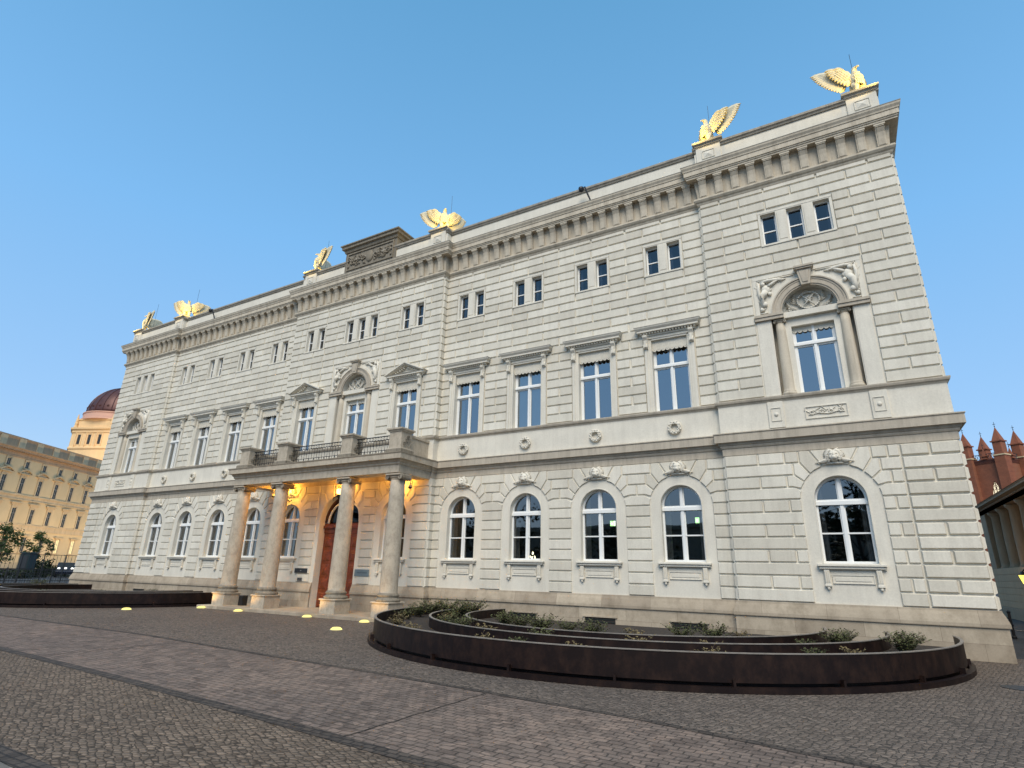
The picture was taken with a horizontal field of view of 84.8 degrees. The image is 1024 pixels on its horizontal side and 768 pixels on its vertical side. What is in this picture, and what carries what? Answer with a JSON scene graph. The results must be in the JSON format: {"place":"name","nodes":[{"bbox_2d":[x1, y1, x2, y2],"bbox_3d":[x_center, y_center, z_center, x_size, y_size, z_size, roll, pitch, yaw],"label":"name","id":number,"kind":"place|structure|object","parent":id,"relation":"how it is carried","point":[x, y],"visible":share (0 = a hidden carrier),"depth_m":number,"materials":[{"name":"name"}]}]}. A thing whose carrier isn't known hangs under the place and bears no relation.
{"place":"outdoors","nodes":[
{"label":"outdoors","id":0,"kind":"place"},
{"bbox_2d":[0,743,55,767],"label":"paving band","id":1,"kind":"object","parent":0,"point":[9,756],"visible":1,"depth_m":4.92,"materials":[{"name":"grey stone"}]},
{"bbox_2d":[0,651,422,767],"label":"cobbled lane","id":2,"kind":"structure","parent":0,"point":[56,716],"depth_m":5.86,"materials":[{"name":"grey stone"}]},
{"bbox_2d":[0,646,458,767],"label":"paving band","id":3,"kind":"object","parent":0,"point":[395,754],"visible":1,"depth_m":6.46,"materials":[{"name":"grey stone"}]},
{"bbox_2d":[0,616,865,767],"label":"plaza paving","id":4,"kind":"structure","parent":0,"point":[485,730],"depth_m":6.97,"materials":[{"name":"grey stone"}]},
{"bbox_2d":[344,693,484,735],"bbox_3d":[-1.064,4.075,6.989,0.049,0.001,2.762,-9,-21,28],"label":"paving joint","id":5,"kind":"object","parent":4,"relation":"on","point":[409,716],"visible":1,"depth_m":6.68,"materials":[{"name":"grey stone"}]},
{"bbox_2d":[0,615,885,767],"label":"paving band","id":6,"kind":"object","parent":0,"point":[721,735],"visible":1,"depth_m":7.37,"materials":[{"name":"grey stone"}]},
{"bbox_2d":[0,606,1023,767],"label":"forecourt paving","id":7,"kind":"structure","parent":0,"point":[977,721],"depth_m":8.09,"materials":[{"name":"grey stone"}]},
{"bbox_2d":[0,583,212,607],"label":"steel planter","id":8,"kind":"object","parent":7,"relation":"on","point":[53,595],"visible":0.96,"depth_m":22.58,"materials":[{"name":"metal"}]},
{"bbox_2d":[69,82,1017,663],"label":"stone palace","id":9,"kind":"structure","parent":7,"relation":"on","point":[731,342],"depth_m":19.80,"materials":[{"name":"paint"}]},
{"bbox_2d":[93,514,116,567],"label":"window","id":10,"kind":"structure","parent":9,"relation":"in","point":[104,562],"depth_m":32.53,"materials":[{"name":"white paint"}]},
{"bbox_2d":[123,438,138,472],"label":"window","id":11,"kind":"structure","parent":9,"relation":"in","point":[132,440],"depth_m":34.37,"materials":[{"name":"white paint"}]},
{"bbox_2d":[137,512,161,568],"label":"window","id":12,"kind":"structure","parent":9,"relation":"in","point":[144,563],"depth_m":30.70,"materials":[{"name":"white paint"}]},
{"bbox_2d":[142,310,162,328],"bbox_3d":[-24.790,-4.132,38.442,0.910,1.307,2.268,7,-20,-17],"label":"eagle statue","id":13,"kind":"object","parent":9,"relation":"on","point":[148,322],"visible":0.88,"depth_m":38.21,"materials":[{"name":"metal"}]},
{"bbox_2d":[158,414,189,469],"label":"window","id":14,"kind":"structure","parent":9,"relation":"in","point":[180,420],"depth_m":32.40,"materials":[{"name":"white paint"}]},
{"bbox_2d":[166,510,191,569],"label":"window","id":15,"kind":"structure","parent":9,"relation":"in","point":[184,538],"depth_m":29.44,"materials":[{"name":"white paint"}]},
{"bbox_2d":[174,300,209,315],"bbox_3d":[-20.915,-4.753,36.321,2.268,1.307,0.910,6,-19,-13],"label":"eagle statue","id":16,"kind":"object","parent":9,"relation":"on","point":[182,307],"visible":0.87,"depth_m":36.27,"materials":[{"name":"metal"}]},
{"bbox_2d":[186,409,217,465],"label":"window","id":17,"kind":"structure","parent":9,"relation":"in","point":[208,415],"depth_m":31.12,"materials":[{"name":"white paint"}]},
{"bbox_2d":[198,509,224,570],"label":"window","id":18,"kind":"structure","parent":9,"relation":"in","point":[219,523],"depth_m":28.14,"materials":[{"name":"white paint"}]},
{"bbox_2d":[216,403,249,462],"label":"window","id":19,"kind":"structure","parent":9,"relation":"in","point":[241,408],"depth_m":29.84,"materials":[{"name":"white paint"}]},
{"bbox_2d":[238,595,247,605],"bbox_3d":[-11.251,9.046,23.455,0.280,0.400,0.280,-9,-21,28],"label":"litter bin","id":20,"kind":"object","parent":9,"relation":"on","point":[242,600],"visible":1,"depth_m":23.37,"materials":[{"name":"black metal"}]},
{"bbox_2d":[239,507,260,571],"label":"window","id":21,"kind":"structure","parent":9,"relation":"in","point":[249,557],"depth_m":26.91,"materials":[{"name":"white paint"}]},
{"bbox_2d":[252,396,284,454],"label":"window","id":22,"kind":"structure","parent":9,"relation":"in","point":[274,402],"depth_m":28.59,"materials":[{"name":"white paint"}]},
{"bbox_2d":[279,504,299,572],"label":"window","id":23,"kind":"structure","parent":9,"relation":"in","point":[281,566],"depth_m":25.19,"materials":[{"name":"white paint"}]},
{"bbox_2d":[287,382,322,450],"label":"window","id":24,"kind":"structure","parent":9,"relation":"in","point":[300,394],"depth_m":26.92,"materials":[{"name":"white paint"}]},
{"bbox_2d":[314,246,332,269],"bbox_3d":[-10.248,-6.502,30.370,0.910,1.307,2.268,7,-20,-17],"label":"eagle statue","id":25,"kind":"object","parent":9,"relation":"on","point":[320,262],"visible":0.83,"depth_m":30.02,"materials":[{"name":"metal"}]},
{"bbox_2d":[316,498,358,606],"bbox_3d":[-7.183,6.982,23.566,2.280,4.570,0.231,-9,-21,28],"label":"door","id":26,"kind":"structure","parent":9,"relation":"in","point":[331,517],"depth_m":23.67,"materials":[{"name":"brown wood"}]},
{"bbox_2d":[345,399,364,433],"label":"window","id":27,"kind":"structure","parent":9,"relation":"in","point":[357,402],"depth_m":25.51,"materials":[{"name":"white paint"}]},
{"bbox_2d":[372,501,406,576],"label":"window","id":28,"kind":"structure","parent":9,"relation":"in","point":[377,561],"depth_m":21.96,"materials":[{"name":"white paint"}]},
{"bbox_2d":[384,362,426,440],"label":"window","id":29,"kind":"structure","parent":9,"relation":"in","point":[396,375],"depth_m":23.99,"materials":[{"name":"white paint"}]},
{"bbox_2d":[403,307,409,328],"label":"window","id":30,"kind":"structure","parent":9,"relation":"in","point":[406,309],"depth_m":25.52,"materials":[{"name":"white paint"}]},
{"bbox_2d":[417,304,423,325],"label":"window","id":31,"kind":"structure","parent":9,"relation":"in","point":[418,316],"depth_m":25.16,"materials":[{"name":"white paint"}]},
{"bbox_2d":[420,208,465,229],"bbox_3d":[-3.226,-7.627,26.531,2.268,1.307,0.910,6,-19,-13],"label":"eagle statue","id":32,"kind":"object","parent":9,"relation":"on","point":[433,218],"visible":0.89,"depth_m":26.49,"materials":[{"name":"metal"}]},
{"bbox_2d":[440,496,475,578],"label":"window","id":33,"kind":"structure","parent":9,"relation":"in","point":[451,570],"depth_m":21.06,"materials":[{"name":"white paint"}]},
{"bbox_2d":[461,296,468,318],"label":"window","id":34,"kind":"structure","parent":9,"relation":"in","point":[463,298],"depth_m":24.37,"materials":[{"name":"white paint"}]},
{"bbox_2d":[443,356,491,435],"bbox_3d":[-1.775,0.561,22.646,2.220,3.035,0.754,-9,-21,28],"label":"window","id":35,"kind":"structure","parent":9,"relation":"in","point":[478,365],"depth_m":22.78,"materials":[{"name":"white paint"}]},
{"bbox_2d":[476,292,483,314],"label":"window","id":36,"kind":"structure","parent":9,"relation":"in","point":[478,294],"depth_m":24.02,"materials":[{"name":"white paint"}]},
{"bbox_2d":[516,282,524,305],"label":"window","id":37,"kind":"structure","parent":9,"relation":"in","point":[518,284],"depth_m":23.08,"materials":[{"name":"white paint"}]},
{"bbox_2d":[503,492,544,580],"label":"window","id":38,"kind":"structure","parent":9,"relation":"in","point":[517,560],"depth_m":19.74,"materials":[{"name":"white paint"}]},
{"bbox_2d":[499,344,552,428],"bbox_3d":[0.576,0.165,21.305,2.220,3.035,0.650,-9,-21,28],"label":"window","id":39,"kind":"structure","parent":9,"relation":"in","point":[531,378],"depth_m":21.44,"materials":[{"name":"white paint"}]},
{"bbox_2d":[533,277,541,301],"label":"window","id":40,"kind":"structure","parent":9,"relation":"in","point":[534,291],"depth_m":22.68,"materials":[{"name":"white paint"}]},
{"bbox_2d":[578,266,587,290],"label":"window","id":41,"kind":"structure","parent":9,"relation":"in","point":[582,287],"depth_m":21.77,"materials":[{"name":"white paint"}]},
{"bbox_2d":[563,331,622,420],"bbox_3d":[2.936,-0.225,19.978,2.220,3.035,0.580,-9,-21,28],"label":"window","id":42,"kind":"structure","parent":9,"relation":"in","point":[599,342],"depth_m":20.13,"materials":[{"name":"white paint"}]},
{"bbox_2d":[575,488,622,582],"bbox_3d":[2.897,4.940,18.393,1.560,2.975,0.584,-9,-21,28],"label":"window","id":43,"kind":"structure","parent":9,"relation":"in","point":[588,511],"depth_m":18.43,"materials":[{"name":"white paint"}]},
{"bbox_2d":[597,261,606,286],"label":"window","id":44,"kind":"structure","parent":9,"relation":"in","point":[601,284],"depth_m":21.40,"materials":[{"name":"white paint"}]},
{"bbox_2d":[646,248,658,274],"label":"window","id":45,"kind":"structure","parent":9,"relation":"in","point":[649,263],"depth_m":20.49,"materials":[{"name":"white paint"}]},
{"bbox_2d":[633,316,700,411],"bbox_3d":[5.283,-0.600,18.697,2.220,3.035,0.580,-9,-21,28],"label":"window","id":46,"kind":"structure","parent":9,"relation":"in","point":[687,341],"depth_m":18.84,"materials":[{"name":"white paint"}]},
{"bbox_2d":[667,242,680,269],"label":"window","id":47,"kind":"structure","parent":9,"relation":"in","point":[670,254],"depth_m":20.11,"materials":[{"name":"white paint"}]},
{"bbox_2d":[658,484,711,585],"bbox_3d":[5.244,4.564,17.112,1.560,2.975,0.584,-9,-21,28],"label":"window","id":48,"kind":"structure","parent":9,"relation":"in","point":[666,508],"depth_m":17.12,"materials":[{"name":"white paint"}]},
{"bbox_2d":[699,103,740,140],"bbox_3d":[7.429,-9.286,20.849,0.910,1.307,2.268,7,-20,-17],"label":"eagle statue","id":49,"kind":"object","parent":9,"relation":"on","point":[721,119],"visible":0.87,"depth_m":20.44,"materials":[{"name":"metal"}]},
{"bbox_2d":[761,214,778,244],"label":"window","id":50,"kind":"structure","parent":9,"relation":"in","point":[765,233],"depth_m":18.43,"materials":[{"name":"white paint"}]},
{"bbox_2d":[786,208,805,238],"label":"window","id":51,"kind":"structure","parent":9,"relation":"in","point":[801,224],"depth_m":18.05,"materials":[{"name":"white paint"}]},
{"bbox_2d":[792,321,844,392],"bbox_3d":[9.078,-0.921,16.701,1.200,2.540,0.130,-9,-21,28],"label":"window","id":52,"kind":"structure","parent":9,"relation":"in","point":[815,342],"depth_m":16.71,"materials":[{"name":"white paint"}]},
{"bbox_2d":[813,200,833,231],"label":"window","id":53,"kind":"structure","parent":9,"relation":"in","point":[829,217],"depth_m":17.68,"materials":[{"name":"white paint"}]},
{"bbox_2d":[810,65,866,92],"bbox_3d":[11.304,-9.908,18.728,2.268,1.307,0.910,6,-19,-13],"label":"eagle statue","id":54,"kind":"object","parent":9,"relation":"on","point":[838,80],"visible":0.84,"depth_m":18.61,"materials":[{"name":"metal"}]},
{"bbox_2d":[813,474,887,591],"bbox_3d":[8.883,3.916,14.928,1.560,2.975,0.584,-9,-21,28],"label":"window","id":55,"kind":"structure","parent":9,"relation":"in","point":[850,564],"depth_m":14.88,"materials":[{"name":"white paint"}]},
{"bbox_2d":[367,606,976,694],"bbox_3d":[1.881,5.802,12.762,14.477,0.555,7.982,-9,-21,28],"label":"steel planter","id":56,"kind":"object","parent":7,"relation":"on","point":[663,659],"visible":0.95,"depth_m":9.41,"materials":[{"name":"metal"}]},
{"bbox_2d":[394,609,414,619],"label":"shrub","id":57,"kind":"object","parent":56,"relation":"on","point":[408,612],"visible":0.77,"depth_m":16.30,"materials":[{"name":"green plant"}]},
{"bbox_2d":[405,601,430,616],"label":"shrub","id":58,"kind":"object","parent":56,"relation":"on","point":[420,610],"visible":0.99,"depth_m":17.21,"materials":[{"name":"green plant"}]},
{"bbox_2d":[417,597,448,613],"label":"shrub","id":59,"kind":"object","parent":56,"relation":"on","point":[433,609],"visible":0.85,"depth_m":18.04,"materials":[{"name":"green plant"}]},
{"bbox_2d":[434,598,463,609],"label":"shrub","id":60,"kind":"object","parent":56,"relation":"on","point":[445,606],"visible":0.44,"depth_m":18.76,"materials":[{"name":"green plant"}]},
{"bbox_2d":[441,611,477,625],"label":"shrub","id":61,"kind":"object","parent":56,"relation":"on","point":[463,621],"visible":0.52,"depth_m":13.13,"materials":[{"name":"green plant"}]},
{"bbox_2d":[446,601,480,617],"bbox_3d":[-1.551,6.981,17.437,1.003,0.540,1.040,-7,-20,23],"label":"shrub","id":62,"kind":"object","parent":56,"relation":"on","point":[462,609],"visible":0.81,"depth_m":17.33,"materials":[{"name":"green plant"}]},
{"bbox_2d":[456,597,489,611],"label":"shrub","id":63,"kind":"object","parent":56,"relation":"on","point":[476,605],"visible":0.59,"depth_m":18.07,"materials":[{"name":"green plant"}]},
{"bbox_2d":[491,609,526,624],"bbox_3d":[-0.135,6.149,14.756,0.863,0.464,0.895,-14,-24,38],"label":"shrub","id":64,"kind":"object","parent":56,"relation":"on","point":[504,617],"visible":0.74,"depth_m":14.64,"materials":[{"name":"green plant"}]},
{"bbox_2d":[501,612,533,625],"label":"shrub","id":65,"kind":"object","parent":56,"relation":"on","point":[520,622],"visible":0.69,"depth_m":13.86,"materials":[{"name":"green plant"}]},
{"bbox_2d":[527,626,556,634],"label":"shrub","id":66,"kind":"object","parent":56,"relation":"on","point":[541,631],"visible":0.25,"depth_m":11.39,"materials":[{"name":"green plant"}]},
{"bbox_2d":[523,613,563,627],"bbox_3d":[0.719,5.657,13.268,0.934,0.485,0.901,-6,-20,21],"label":"shrub","id":67,"kind":"object","parent":56,"relation":"on","point":[542,624],"visible":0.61,"depth_m":13.23,"materials":[{"name":"green plant"}]},
{"bbox_2d":[548,619,578,629],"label":"shrub","id":68,"kind":"object","parent":56,"relation":"on","point":[565,627],"visible":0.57,"depth_m":12.78,"materials":[{"name":"green plant"}]},
{"bbox_2d":[569,618,610,631],"bbox_3d":[1.770,5.445,12.501,0.826,0.444,0.856,-13,-23,36],"label":"shrub","id":69,"kind":"object","parent":56,"relation":"on","point":[591,628],"visible":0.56,"depth_m":12.47,"materials":[{"name":"green plant"}]},
{"bbox_2d":[660,621,698,635],"bbox_3d":[3.675,5.400,12.195,0.803,0.422,0.828,5,-19,-11],"label":"shrub","id":70,"kind":"object","parent":56,"relation":"on","point":[675,631],"visible":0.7,"depth_m":12.16,"materials":[{"name":"green plant"}]},
{"bbox_2d":[693,621,734,635],"bbox_3d":[4.452,5.476,12.400,0.826,0.444,0.856,-1,-19,6],"label":"shrub","id":71,"kind":"object","parent":56,"relation":"on","point":[719,631],"visible":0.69,"depth_m":12.32,"materials":[{"name":"green plant"}]},
{"bbox_2d":[800,646,829,652],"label":"shrub","id":72,"kind":"object","parent":56,"relation":"on","point":[813,649],"visible":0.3,"depth_m":9.79,"materials":[{"name":"green plant"}]},
{"bbox_2d":[818,628,858,641],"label":"shrub","id":73,"kind":"object","parent":56,"relation":"on","point":[836,637],"visible":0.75,"depth_m":11.99,"materials":[{"name":"green plant"}]},
{"bbox_2d":[824,628,858,641],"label":"shrub","id":74,"kind":"object","parent":56,"relation":"on","point":[850,637],"visible":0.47,"depth_m":12.51,"materials":[{"name":"green plant"}]},
{"bbox_2d":[878,631,931,650],"bbox_3d":[7.906,5.186,11.292,0.856,0.444,0.826,0,-19,4],"label":"shrub","id":75,"kind":"object","parent":56,"relation":"on","point":[902,645],"visible":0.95,"depth_m":11.21,"materials":[{"name":"green plant"}]},
{"bbox_2d":[884,629,925,650],"bbox_3d":[8.369,5.419,11.885,0.751,0.404,0.778,19,-25,-41],"label":"shrub","id":76,"kind":"object","parent":56,"relation":"on","point":[921,638],"visible":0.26,"depth_m":11.84,"materials":[{"name":"green plant"}]},
{"bbox_2d":[1000,685,1023,690],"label":"band","id":77,"kind":"object","parent":7,"relation":"on","point":[1017,687],"visible":1,"depth_m":9.57,"materials":[{"name":"grey stone"}]},
{"bbox_2d":[0,570,1023,767],"bbox_3d":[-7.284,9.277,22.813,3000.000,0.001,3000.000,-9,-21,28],"label":"ground","id":78,"kind":"structure","parent":0,"point":[1018,643],"depth_m":15.67,"materials":[{"name":"grey stone"}]},
{"bbox_2d":[0,522,24,563],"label":"young tree","id":79,"kind":"object","parent":78,"relation":"on","point":[7,530],"visible":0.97,"depth_m":72.66,"materials":[{"name":"green plant"}]},
{"bbox_2d":[0,569,32,578],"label":"hedge","id":80,"kind":"object","parent":78,"relation":"on","point":[19,575],"visible":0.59,"depth_m":57.08,"materials":[{"name":"green plant"}]},
{"bbox_2d":[16,552,39,577],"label":"kiosk","id":81,"kind":"object","parent":78,"relation":"on","point":[28,560],"visible":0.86,"depth_m":58.55,"materials":[{"name":"black"}]},
{"bbox_2d":[17,556,28,571],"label":"door panel","id":82,"kind":"structure","parent":81,"relation":"in","point":[24,560],"depth_m":58.33,"materials":[{"name":"grey metal"}]},
{"bbox_2d":[0,567,73,582],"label":"metal fence","id":83,"kind":"object","parent":78,"relation":"on","point":[7,571],"visible":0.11,"depth_m":33.84,"materials":[{"name":"grey metal"}]},
{"bbox_2d":[0,553,75,582],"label":"metal fence","id":84,"kind":"object","parent":78,"relation":"on","point":[36,565],"visible":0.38,"depth_m":39.73,"materials":[{"name":"grey metal"}]},
{"bbox_2d":[23,530,55,558],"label":"young tree","id":85,"kind":"object","parent":78,"relation":"on","point":[39,536],"visible":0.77,"depth_m":74.75,"materials":[{"name":"green plant"}]},
{"bbox_2d":[32,559,54,577],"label":"hedge","id":86,"kind":"object","parent":78,"relation":"on","point":[37,567],"visible":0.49,"depth_m":62.44,"materials":[{"name":"green plant"}]},
{"bbox_2d":[0,431,101,568],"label":"yellow palace","id":87,"kind":"structure","parent":78,"relation":"on","point":[45,488],"depth_m":139.42,"materials":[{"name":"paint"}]},
{"bbox_2d":[0,465,14,490],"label":"window","id":88,"kind":"structure","parent":87,"relation":"in","point":[3,478],"depth_m":127.59,"materials":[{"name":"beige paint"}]},
{"bbox_2d":[7,501,23,522],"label":"window","id":89,"kind":"structure","parent":87,"relation":"in","point":[12,514],"depth_m":130.24,"materials":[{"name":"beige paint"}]},
{"bbox_2d":[15,470,32,494],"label":"window","id":90,"kind":"structure","parent":87,"relation":"in","point":[21,483],"depth_m":132.48,"materials":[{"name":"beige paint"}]},
{"bbox_2d":[16,535,32,552],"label":"window","id":91,"kind":"structure","parent":87,"relation":"in","point":[21,549],"depth_m":133.32,"materials":[{"name":"beige paint"}]},
{"bbox_2d":[25,504,40,524],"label":"window","id":92,"kind":"structure","parent":87,"relation":"in","point":[31,513],"depth_m":135.27,"materials":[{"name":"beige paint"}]},
{"bbox_2d":[33,473,49,496],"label":"window","id":93,"kind":"structure","parent":87,"relation":"in","point":[39,486],"depth_m":137.59,"materials":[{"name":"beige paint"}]},
{"bbox_2d":[42,506,55,526],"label":"window","id":94,"kind":"structure","parent":87,"relation":"in","point":[48,515],"depth_m":140.34,"materials":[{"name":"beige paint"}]},
{"bbox_2d":[50,477,65,499],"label":"window","id":95,"kind":"structure","parent":87,"relation":"in","point":[55,490],"depth_m":142.58,"materials":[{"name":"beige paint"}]},
{"bbox_2d":[51,537,64,554],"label":"window","id":96,"kind":"structure","parent":87,"relation":"in","point":[57,542],"depth_m":143.39,"materials":[{"name":"beige paint"}]},
{"bbox_2d":[58,509,71,528],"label":"window","id":97,"kind":"structure","parent":87,"relation":"in","point":[65,511],"depth_m":145.47,"materials":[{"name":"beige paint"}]},
{"bbox_2d":[65,480,79,502],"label":"window","id":98,"kind":"structure","parent":87,"relation":"in","point":[72,484],"depth_m":147.79,"materials":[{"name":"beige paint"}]},
{"bbox_2d":[66,538,79,554],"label":"window","id":99,"kind":"structure","parent":87,"relation":"in","point":[72,541],"depth_m":148.39,"materials":[{"name":"beige paint"}]},
{"bbox_2d":[73,511,86,529],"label":"window","id":100,"kind":"structure","parent":87,"relation":"in","point":[79,513],"depth_m":150.56,"materials":[{"name":"beige paint"}]},
{"bbox_2d":[80,483,93,504],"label":"window","id":101,"kind":"structure","parent":87,"relation":"in","point":[86,487],"depth_m":152.82,"materials":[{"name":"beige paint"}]},
{"bbox_2d":[54,562,74,576],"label":"parked car","id":102,"kind":"object","parent":78,"relation":"on","point":[65,566],"visible":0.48,"depth_m":65.94,"materials":[{"name":"black paint"}]},
{"bbox_2d":[67,388,120,459],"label":"domed tower","id":103,"kind":"structure","parent":78,"relation":"on","point":[90,429],"depth_m":177.01,"materials":[{"name":"stone"}]},
{"bbox_2d":[74,433,82,445],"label":"window","id":104,"kind":"structure","parent":103,"relation":"in","point":[79,437],"depth_m":176.09,"materials":[{"name":"stone"}]},
{"bbox_2d":[84,433,92,445],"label":"window","id":105,"kind":"structure","parent":103,"relation":"in","point":[89,435],"depth_m":175.64,"materials":[{"name":"stone"}]},
{"bbox_2d":[975,476,1023,620],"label":"colonnade building","id":106,"kind":"structure","parent":78,"relation":"on","point":[1001,512],"depth_m":28.94,"materials":[{"name":"stone"}]},
{"bbox_2d":[1006,610,1017,638],"bbox_3d":[16.465,7.929,18.493,0.140,0.860,0.140,-9,-21,28],"label":"bollard","id":107,"kind":"object","parent":78,"relation":"on","point":[1014,636],"visible":0.88,"depth_m":18.44,"materials":[{"name":"black metal"}]},
{"bbox_2d":[0,0,1023,460],"label":"sky","id":108,"kind":"structure","parent":0,"point":[153,153],"materials":[{"name":"blue"}]},
{"bbox_2d":[961,422,1023,581],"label":"brick church","id":109,"kind":"structure","parent":0,"point":[990,475],"depth_m":138.67,"materials":[{"name":"brown brick"}]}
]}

